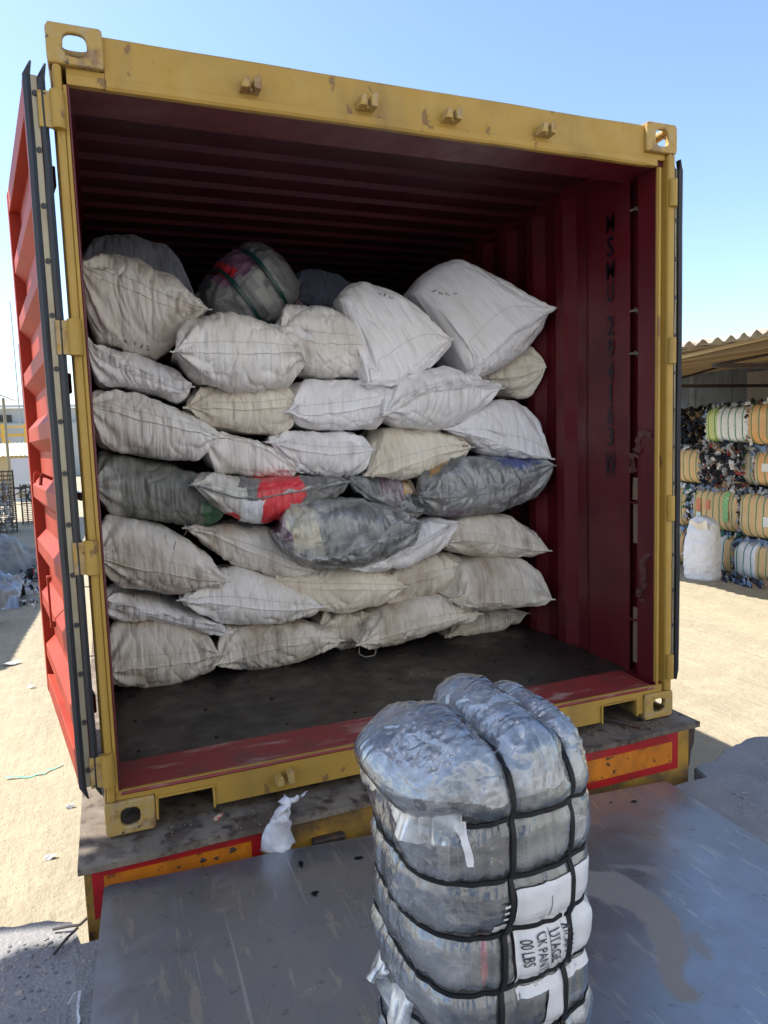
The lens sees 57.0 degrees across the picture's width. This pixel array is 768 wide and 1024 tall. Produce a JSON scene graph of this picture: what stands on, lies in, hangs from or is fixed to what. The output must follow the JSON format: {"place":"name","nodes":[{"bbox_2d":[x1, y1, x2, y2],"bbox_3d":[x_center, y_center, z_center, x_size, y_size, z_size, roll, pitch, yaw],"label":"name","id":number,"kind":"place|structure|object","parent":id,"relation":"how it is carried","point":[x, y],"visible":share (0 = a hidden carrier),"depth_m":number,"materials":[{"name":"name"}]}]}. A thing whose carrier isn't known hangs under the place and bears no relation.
{"place":"outdoors","nodes":[
{"label":"outdoors","id":0,"kind":"place"},
{"bbox_2d":[0,394,14,518],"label":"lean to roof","id":1,"kind":"object","parent":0,"point":[6,434],"visible":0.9,"depth_m":27.35,"materials":[{"name":"metal"}]},
{"bbox_2d":[0,404,79,475],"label":"pale building","id":2,"kind":"structure","parent":0,"point":[12,415],"depth_m":72.95,"materials":[{"name":"grey"}]},
{"bbox_2d":[0,415,11,421],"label":"window","id":3,"kind":"structure","parent":2,"relation":"in","point":[8,417],"depth_m":72.66,"materials":[{"name":"grey"}]},
{"bbox_2d":[7,475,81,501],"bbox_3d":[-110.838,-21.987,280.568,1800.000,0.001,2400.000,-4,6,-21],"label":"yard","id":4,"kind":"structure","parent":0,"point":[78,480],"depth_m":57.20,"materials":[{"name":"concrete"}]},
{"bbox_2d":[0,423,26,455],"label":"yellow gantry","id":5,"kind":"object","parent":4,"relation":"on","point":[2,434],"visible":0.34,"depth_m":55.59,"materials":[{"name":"gold metal"}]},
{"bbox_2d":[0,442,27,494],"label":"roadside booth","id":6,"kind":"object","parent":4,"relation":"on","point":[18,449],"visible":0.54,"depth_m":44.03,"materials":[{"name":"beige"}]},
{"bbox_2d":[10,302,22,442],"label":"radio mast","id":7,"kind":"object","parent":4,"relation":"on","point":[16,376],"visible":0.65,"depth_m":68.34,"materials":[{"name":"grey metal"}]},
{"bbox_2d":[11,458,30,501],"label":"white wall","id":8,"kind":"structure","parent":4,"relation":"on","point":[20,469],"depth_m":37.93,"materials":[{"name":"grey paint"}]},
{"bbox_2d":[18,344,24,422],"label":"radio mast","id":9,"kind":"object","parent":4,"relation":"on","point":[21,384],"visible":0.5,"depth_m":68.55,"materials":[{"name":"grey metal"}]},
{"bbox_2d":[0,500,767,943],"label":"ground","id":10,"kind":"structure","parent":0,"point":[720,688],"depth_m":6.66,"materials":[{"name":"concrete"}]},
{"bbox_2d":[0,470,17,533],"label":"wire cage","id":11,"kind":"object","parent":10,"relation":"on","point":[9,501],"visible":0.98,"depth_m":22.90,"materials":[{"name":"metal"}]},
{"bbox_2d":[0,481,14,530],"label":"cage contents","id":12,"kind":"object","parent":11,"relation":"in","point":[7,508],"visible":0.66,"depth_m":23.18,"materials":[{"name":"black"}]},
{"bbox_2d":[3,660,20,663],"bbox_3d":[-4.627,1.865,8.753,0.248,0.027,0.121,-4,6,-21],"label":"paper scrap","id":13,"kind":"object","parent":10,"relation":"on","point":[14,662],"visible":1,"depth_m":8.75,"materials":[{"name":"white paper"}]},
{"bbox_2d":[0,569,25,609],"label":"tarp heap","id":14,"kind":"object","parent":10,"relation":"on","point":[12,589],"visible":0.98,"depth_m":12.18,"materials":[{"name":"grey plastic"}]},
{"bbox_2d":[1,482,30,500],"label":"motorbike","id":15,"kind":"object","parent":10,"relation":"on","point":[22,492],"visible":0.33,"depth_m":36.16,"materials":[{"name":"black metal"}]},
{"bbox_2d":[0,534,38,581],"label":"tarp heap","id":16,"kind":"object","parent":10,"relation":"on","point":[16,555],"visible":0.69,"depth_m":14.75,"materials":[{"name":"grey plastic"}]},
{"bbox_2d":[1,579,39,609],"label":"scattered scraps","id":17,"kind":"object","parent":10,"relation":"on","point":[30,586],"visible":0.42,"depth_m":12.97,"materials":[{"name":"black"}]},
{"bbox_2d":[19,484,33,524],"bbox_3d":[-12.858,-0.322,26.129,0.978,1.450,0.928,-5,6,-25],"label":"wire cage","id":18,"kind":"object","parent":10,"relation":"on","point":[26,501],"visible":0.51,"depth_m":25.65,"materials":[{"name":"metal"}]},
{"bbox_2d":[19,565,37,581],"bbox_3d":[-7.402,1.259,14.822,0.616,0.433,1.528,-4,6,-21],"label":"rag pile","id":19,"kind":"object","parent":10,"relation":"on","point":[32,573],"visible":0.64,"depth_m":14.29,"materials":[{"name":"black"}]},
{"bbox_2d":[5,763,62,777],"bbox_3d":[-2.829,2.116,5.729,0.426,0.019,0.110,-5,7,-30],"label":"plastic ribbon","id":20,"kind":"object","parent":10,"relation":"on","point":[32,775],"visible":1,"depth_m":5.69,"materials":[{"name":"green"}]},
{"bbox_2d":[44,854,55,860],"bbox_3d":[-2.138,2.209,4.535,0.079,0.028,0.038,-4,6,-21],"label":"paper scrap","id":21,"kind":"object","parent":10,"relation":"on","point":[48,857],"visible":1,"depth_m":4.52,"materials":[{"name":"white paper"}]},
{"bbox_2d":[65,804,74,808],"bbox_3d":[-2.294,2.150,5.169,0.072,0.028,0.035,-4,6,-21],"label":"paper scrap","id":22,"kind":"object","parent":10,"relation":"on","point":[69,806],"visible":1,"depth_m":5.16,"materials":[{"name":"white paper"}]},
{"bbox_2d":[0,736,767,1023],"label":"dock","id":23,"kind":"object","parent":10,"relation":"on","point":[722,775],"visible":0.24,"depth_m":2.23,"materials":[{"name":"concrete"}]},
{"bbox_2d":[52,917,86,954],"bbox_3d":[-1.018,1.312,2.255,0.093,0.063,0.190,0,6,18],"label":"twig","id":24,"kind":"object","parent":23,"relation":"on","point":[69,935],"visible":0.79,"depth_m":2.26,"materials":[{"name":"brown plant"}]},
{"bbox_2d":[67,990,80,1023],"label":"strapping clip","id":25,"kind":"object","parent":23,"relation":"on","point":[78,1006],"visible":1,"depth_m":1.95,"materials":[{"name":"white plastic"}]},
{"bbox_2d":[0,756,767,1023],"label":"aggregate stones","id":26,"kind":"object","parent":23,"relation":"on","point":[26,975],"visible":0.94,"depth_m":2.11,"materials":[{"name":"beige"}]},
{"bbox_2d":[90,781,767,1023],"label":"steel plate","id":27,"kind":"object","parent":23,"relation":"on","point":[677,885],"visible":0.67,"depth_m":2.05,"materials":[{"name":"black metal"}]},
{"bbox_2d":[260,791,306,853],"bbox_3d":[-0.341,1.079,2.447,0.178,0.201,0.066,-4,6,-16],"label":"plastic bag","id":28,"kind":"object","parent":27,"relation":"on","point":[277,836],"visible":1,"depth_m":2.44,"materials":[{"name":"white plastic"}]},
{"bbox_2d":[354,673,593,1023],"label":"clothing bale","id":29,"kind":"object","parent":27,"relation":"on","point":[480,908],"visible":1,"depth_m":1.36,"materials":[{"name":"plastic"}]},
{"bbox_2d":[77,635,699,941],"bbox_3d":[-2.001,1.177,8.469,2.583,1.294,12.340,-4,6,-21],"label":"container trailer","id":30,"kind":"object","parent":10,"relation":"on","point":[649,755],"visible":0.12,"depth_m":2.56,"materials":[{"name":"metal"}]},
{"bbox_2d":[212,812,223,820],"bbox_3d":[-0.580,1.060,2.465,0.028,0.022,0.044,0,6,22],"label":"sweet wrapper","id":31,"kind":"object","parent":30,"relation":"on","point":[217,816],"visible":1,"depth_m":2.46,"materials":[{"name":"pink plastic"}]},
{"bbox_2d":[6,21,682,837],"bbox_3d":[-1.029,-0.510,5.449,2.757,2.591,6.092,-4,6,-21],"label":"shipping container","id":32,"kind":"object","parent":30,"relation":"on","point":[198,163],"visible":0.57,"depth_m":3.16,"materials":[{"name":"red metal"}]},
{"bbox_2d":[6,60,101,798],"bbox_3d":[-1.318,-0.247,2.799,0.138,2.320,1.329,-5,7,-30],"label":"door","id":33,"kind":"structure","parent":32,"relation":"in","point":[46,379],"depth_m":2.32,"materials":[{"name":"red paint"}]},
{"bbox_2d":[82,234,195,296],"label":"sack","id":34,"kind":"object","parent":32,"relation":"in","point":[162,257],"visible":0.39,"depth_m":3.65,"materials":[{"name":"grey fabric"}]},
{"bbox_2d":[110,619,223,687],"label":"sack","id":35,"kind":"object","parent":32,"relation":"on","point":[147,653],"visible":0.81,"depth_m":3.37,"materials":[{"name":"grey fabric"}]},
{"bbox_2d":[106,580,232,635],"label":"sack","id":36,"kind":"object","parent":35,"relation":"on","point":[130,605],"visible":0.89,"depth_m":3.39,"materials":[{"name":"grey fabric"}]},
{"bbox_2d":[197,240,300,323],"bbox_3d":[-0.752,-1.212,3.921,0.560,0.572,0.459,-4,6,-21],"label":"strapped bale","id":37,"kind":"object","parent":32,"relation":"in","point":[257,280],"visible":0.67,"depth_m":3.74,"materials":[{"name":"grey"}]},
{"bbox_2d":[209,617,344,669],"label":"sack","id":38,"kind":"object","parent":32,"relation":"on","point":[252,647],"visible":0.85,"depth_m":3.59,"materials":[{"name":"grey fabric"}]},
{"bbox_2d":[176,564,324,624],"bbox_3d":[-0.748,0.415,3.737,0.722,0.324,0.637,-4,6,-21],"label":"sack","id":39,"kind":"object","parent":38,"relation":"on","point":[246,597],"visible":0.81,"depth_m":3.49,"materials":[{"name":"grey fabric"}]},
{"bbox_2d":[102,514,231,594],"bbox_3d":[-1.129,0.188,3.553,0.597,0.405,0.671,-4,6,-21],"label":"sack","id":40,"kind":"object","parent":39,"relation":"on","point":[144,554],"visible":0.92,"depth_m":3.27,"materials":[{"name":"grey fabric"}]},
{"bbox_2d":[182,518,317,577],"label":"sack","id":41,"kind":"object","parent":39,"relation":"on","point":[247,545],"visible":0.85,"depth_m":3.52,"materials":[{"name":"grey fabric"}]},
{"bbox_2d":[97,449,223,526],"bbox_3d":[-1.164,-0.132,3.635,0.595,0.417,0.683,-4,6,-21],"label":"plastic bag","id":42,"kind":"object","parent":41,"relation":"on","point":[142,488],"visible":0.81,"depth_m":3.35,"materials":[{"name":"grey plastic"}]},
{"bbox_2d":[92,389,224,460],"bbox_3d":[-1.160,-0.430,3.545,0.608,0.359,0.674,-4,6,-21],"label":"sack","id":43,"kind":"object","parent":42,"relation":"on","point":[136,424],"visible":0.94,"depth_m":3.26,"materials":[{"name":"grey fabric"}]},
{"bbox_2d":[88,337,195,405],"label":"sack","id":44,"kind":"object","parent":43,"relation":"on","point":[112,369],"visible":0.94,"depth_m":3.28,"materials":[{"name":"grey fabric"}]},
{"bbox_2d":[82,253,211,360],"bbox_3d":[-1.188,-0.977,3.490,0.584,0.468,0.615,-4,6,-21],"label":"sack","id":45,"kind":"object","parent":44,"relation":"on","point":[138,306],"visible":0.84,"depth_m":3.24,"materials":[{"name":"grey fabric"}]},
{"bbox_2d":[295,269,351,307],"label":"sack","id":46,"kind":"object","parent":32,"relation":"in","point":[318,287],"visible":0.41,"depth_m":4.28,"materials":[{"name":"grey fabric"}]},
{"bbox_2d":[306,610,368,649],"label":"sack","id":47,"kind":"object","parent":32,"relation":"in","point":[346,627],"visible":0.45,"depth_m":3.85,"materials":[{"name":"grey fabric"}]},
{"bbox_2d":[270,567,408,613],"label":"sack","id":48,"kind":"object","parent":47,"relation":"on","point":[339,590],"visible":0.66,"depth_m":3.72,"materials":[{"name":"grey fabric"}]},
{"bbox_2d":[350,515,462,572],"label":"sack","id":49,"kind":"object","parent":48,"relation":"on","point":[435,534],"visible":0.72,"depth_m":3.79,"materials":[{"name":"grey fabric"}]},
{"bbox_2d":[265,496,425,568],"bbox_3d":[-0.247,0.090,3.736,0.794,0.391,0.634,-4,6,-21],"label":"plastic bag","id":50,"kind":"object","parent":49,"relation":"on","point":[340,532],"visible":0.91,"depth_m":3.51,"materials":[{"name":"grey plastic"}]},
{"bbox_2d":[188,471,352,523],"bbox_3d":[-0.633,-0.091,3.672,0.800,0.270,0.632,-4,6,-21],"label":"plastic bag","id":51,"kind":"object","parent":50,"relation":"on","point":[257,500],"visible":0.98,"depth_m":3.41,"materials":[{"name":"grey plastic"}]},
{"bbox_2d":[202,431,304,477],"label":"sack","id":52,"kind":"object","parent":51,"relation":"on","point":[238,455],"visible":0.8,"depth_m":3.49,"materials":[{"name":"grey"}]},
{"bbox_2d":[345,470,426,518],"bbox_3d":[-0.061,-0.115,3.991,0.446,0.311,0.578,-4,6,-21],"label":"plastic bag","id":53,"kind":"object","parent":49,"relation":"on","point":[392,493],"visible":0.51,"depth_m":3.80,"materials":[{"name":"grey plastic"}]},
{"bbox_2d":[259,430,375,478],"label":"sack","id":54,"kind":"object","parent":53,"relation":"on","point":[344,454],"visible":0.93,"depth_m":3.60,"materials":[{"name":"grey"}]},
{"bbox_2d":[182,386,294,435],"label":"sack","id":55,"kind":"object","parent":54,"relation":"on","point":[245,413],"visible":0.77,"depth_m":3.44,"materials":[{"name":"grey fabric"}]},
{"bbox_2d":[170,311,310,393],"bbox_3d":[-0.758,-0.772,3.522,0.643,0.382,0.642,-4,6,-21],"label":"sack","id":56,"kind":"object","parent":55,"relation":"on","point":[230,351],"visible":0.98,"depth_m":3.28,"materials":[{"name":"grey fabric"}]},
{"bbox_2d":[283,379,391,431],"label":"sack","id":57,"kind":"object","parent":54,"relation":"on","point":[326,405],"visible":0.8,"depth_m":3.58,"materials":[{"name":"grey fabric"}]},
{"bbox_2d":[275,304,366,379],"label":"sack","id":58,"kind":"object","parent":57,"relation":"on","point":[329,339],"visible":0.61,"depth_m":3.57,"materials":[{"name":"grey fabric"}]},
{"bbox_2d":[273,299,302,323],"bbox_3d":[-0.569,-1.129,4.046,0.215,0.168,0.331,-4,6,-21],"label":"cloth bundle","id":59,"kind":"object","parent":58,"relation":"on","point":[298,302],"visible":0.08,"depth_m":3.94,"materials":[{"name":"grey fabric"}]},
{"bbox_2d":[360,427,474,480],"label":"sack","id":60,"kind":"object","parent":53,"relation":"on","point":[399,454],"visible":0.88,"depth_m":3.79,"materials":[{"name":"grey"}]},
{"bbox_2d":[379,366,504,430],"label":"sack","id":61,"kind":"object","parent":60,"relation":"on","point":[439,398],"visible":0.89,"depth_m":3.70,"materials":[{"name":"grey fabric"}]},
{"bbox_2d":[331,282,456,388],"bbox_3d":[-0.003,-0.947,3.895,0.602,0.571,0.637,-4,6,-21],"label":"sack","id":62,"kind":"object","parent":61,"relation":"on","point":[401,336],"visible":0.94,"depth_m":3.64,"materials":[{"name":"grey fabric"}]},
{"bbox_2d":[403,259,556,377],"bbox_3d":[0.523,-1.065,4.057,0.852,0.706,0.604,-2,6,0],"label":"sack","id":63,"kind":"object","parent":61,"relation":"on","point":[490,322],"visible":0.8,"depth_m":3.82,"materials":[{"name":"grey fabric"}]},
{"bbox_2d":[351,594,483,656],"bbox_3d":[0.093,0.591,4.116,0.760,0.279,0.625,-4,6,-21],"label":"sack","id":64,"kind":"object","parent":32,"relation":"on","point":[398,622],"visible":0.8,"depth_m":3.85,"materials":[{"name":"grey fabric"}]},
{"bbox_2d":[385,551,460,603],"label":"sack","id":65,"kind":"object","parent":64,"relation":"on","point":[432,574],"visible":0.41,"depth_m":3.94,"materials":[{"name":"grey fabric"}]},
{"bbox_2d":[438,553,555,611],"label":"sack","id":66,"kind":"object","parent":64,"relation":"on","point":[482,584],"visible":0.92,"depth_m":3.92,"materials":[{"name":"grey fabric"}]},
{"bbox_2d":[436,513,551,557],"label":"sack","id":67,"kind":"object","parent":66,"relation":"on","point":[492,535],"visible":0.77,"depth_m":3.91,"materials":[{"name":"grey fabric"}]},
{"bbox_2d":[411,455,556,517],"bbox_3d":[0.457,-0.157,4.056,0.772,0.351,0.736,-4,6,-21],"label":"plastic bag","id":68,"kind":"object","parent":67,"relation":"on","point":[467,486],"visible":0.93,"depth_m":3.83,"materials":[{"name":"grey plastic"}]},
{"bbox_2d":[438,399,554,459],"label":"sack","id":69,"kind":"object","parent":68,"relation":"on","point":[506,428],"visible":0.76,"depth_m":3.87,"materials":[{"name":"grey fabric"}]},
{"bbox_2d":[482,346,545,398],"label":"sack","id":70,"kind":"object","parent":69,"relation":"on","point":[520,376],"visible":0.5,"depth_m":3.96,"materials":[{"name":"grey fabric"}]},
{"bbox_2d":[437,608,529,638],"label":"sack","id":71,"kind":"object","parent":32,"relation":"on","point":[494,621],"visible":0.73,"depth_m":4.15,"materials":[{"name":"grey fabric"}]},
{"bbox_2d":[671,159,682,678],"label":"door","id":72,"kind":"structure","parent":32,"relation":"in","point":[678,211],"depth_m":3.16,"materials":[{"name":"black paint"}]},
{"bbox_2d":[161,716,679,841],"bbox_3d":[0.292,1.017,2.821,2.301,0.005,0.178,-4,6,-23],"label":"grit","id":73,"kind":"object","parent":30,"relation":"on","point":[626,727],"visible":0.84,"depth_m":3.10,"materials":[{"name":"brown"}]},
{"bbox_2d":[603,716,640,728],"bbox_3d":[1.001,0.939,3.207,0.313,0.029,0.020,2,7,33],"label":"iron bar","id":74,"kind":"object","parent":30,"relation":"on","point":[622,722],"visible":0.66,"depth_m":3.16,"materials":[{"name":"metal"}]},
{"bbox_2d":[680,525,688,562],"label":"textile bale","id":75,"kind":"object","parent":10,"relation":"on","point":[683,531],"visible":0.09,"depth_m":13.65,"materials":[{"name":"fabric"}]},
{"bbox_2d":[680,482,700,524],"bbox_3d":[6.056,-0.192,14.002,1.039,0.870,0.936,-4,6,-21],"label":"textile bale","id":76,"kind":"object","parent":75,"relation":"on","point":[686,492],"visible":0.2,"depth_m":13.55,"materials":[{"name":"fabric"}]},
{"bbox_2d":[681,443,703,482],"bbox_3d":[6.114,-0.954,13.688,1.054,0.769,1.148,-4,6,-21],"label":"textile bale","id":77,"kind":"object","parent":76,"relation":"on","point":[690,469],"visible":0.38,"depth_m":13.33,"materials":[{"name":"fabric"}]},
{"bbox_2d":[683,515,721,580],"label":"white sack","id":78,"kind":"object","parent":10,"relation":"on","point":[702,552],"visible":1,"depth_m":12.21,"materials":[{"name":"white plastic"}]},
{"bbox_2d":[681,403,764,532],"bbox_3d":[6.678,-0.608,14.139,1.105,3.128,2.500,-4,6,-21],"label":"ragged bale","id":79,"kind":"object","parent":10,"relation":"on","point":[693,427],"visible":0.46,"depth_m":14.19,"materials":[{"name":"black"}]},
{"bbox_2d":[681,328,767,443],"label":"open shed","id":80,"kind":"structure","parent":10,"relation":"on","point":[731,368],"depth_m":13.29,"materials":[{"name":"brown"}]},
{"bbox_2d":[720,530,756,572],"bbox_3d":[6.551,0.710,12.896,1.037,0.794,0.735,-4,6,-21],"label":"textile bale","id":81,"kind":"object","parent":10,"relation":"on","point":[727,540],"visible":0.27,"depth_m":12.67,"materials":[{"name":"fabric"}]},
{"bbox_2d":[690,484,758,531],"bbox_3d":[6.467,-0.100,12.981,1.024,0.872,1.356,-4,6,-21],"label":"textile bale","id":82,"kind":"object","parent":81,"relation":"on","point":[719,506],"visible":0.45,"depth_m":12.77,"materials":[{"name":"fabric"}]},
{"bbox_2d":[696,440,754,489],"bbox_3d":[6.368,-0.864,12.809,1.009,0.908,1.116,-4,6,-21],"label":"ragged bale","id":83,"kind":"object","parent":82,"relation":"on","point":[722,463],"visible":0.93,"depth_m":12.60,"materials":[{"name":"multicoloured fabric"}]},
{"bbox_2d":[701,400,757,443],"bbox_3d":[6.500,-1.606,12.599,1.035,0.777,1.246,-4,6,-21],"label":"textile bale","id":84,"kind":"object","parent":83,"relation":"on","point":[724,421],"visible":0.54,"depth_m":12.48,"materials":[{"name":"white fabric"}]},
{"bbox_2d":[721,572,767,588],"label":"fallen rags","id":85,"kind":"object","parent":10,"relation":"on","point":[744,581],"visible":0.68,"depth_m":11.76,"materials":[{"name":"blue"}]},
{"bbox_2d":[729,536,767,580],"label":"textile bale","id":86,"kind":"object","parent":10,"relation":"on","point":[750,559],"visible":0.94,"depth_m":12.04,"materials":[{"name":"fabric"}]},
{"bbox_2d":[734,486,767,538],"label":"textile bale","id":87,"kind":"object","parent":86,"relation":"on","point":[752,515],"visible":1,"depth_m":11.97,"materials":[{"name":"fabric"}]},
{"bbox_2d":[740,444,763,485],"bbox_3d":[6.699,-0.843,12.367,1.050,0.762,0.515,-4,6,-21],"label":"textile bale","id":88,"kind":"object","parent":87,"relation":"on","point":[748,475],"visible":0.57,"depth_m":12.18,"materials":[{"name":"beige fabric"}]},
{"bbox_2d":[748,444,767,486],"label":"textile bale","id":89,"kind":"object","parent":87,"relation":"on","point":[759,467],"visible":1,"depth_m":11.88,"materials":[{"name":"orange fabric"}]},
{"bbox_2d":[744,397,767,444],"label":"textile bale","id":90,"kind":"object","parent":89,"relation":"on","point":[756,417],"visible":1,"depth_m":11.78,"materials":[{"name":"orange fabric"}]},
{"bbox_2d":[0,0,767,404],"label":"sky","id":91,"kind":"structure","parent":0,"point":[698,67],"materials":[{"name":"blue"}]}
]}

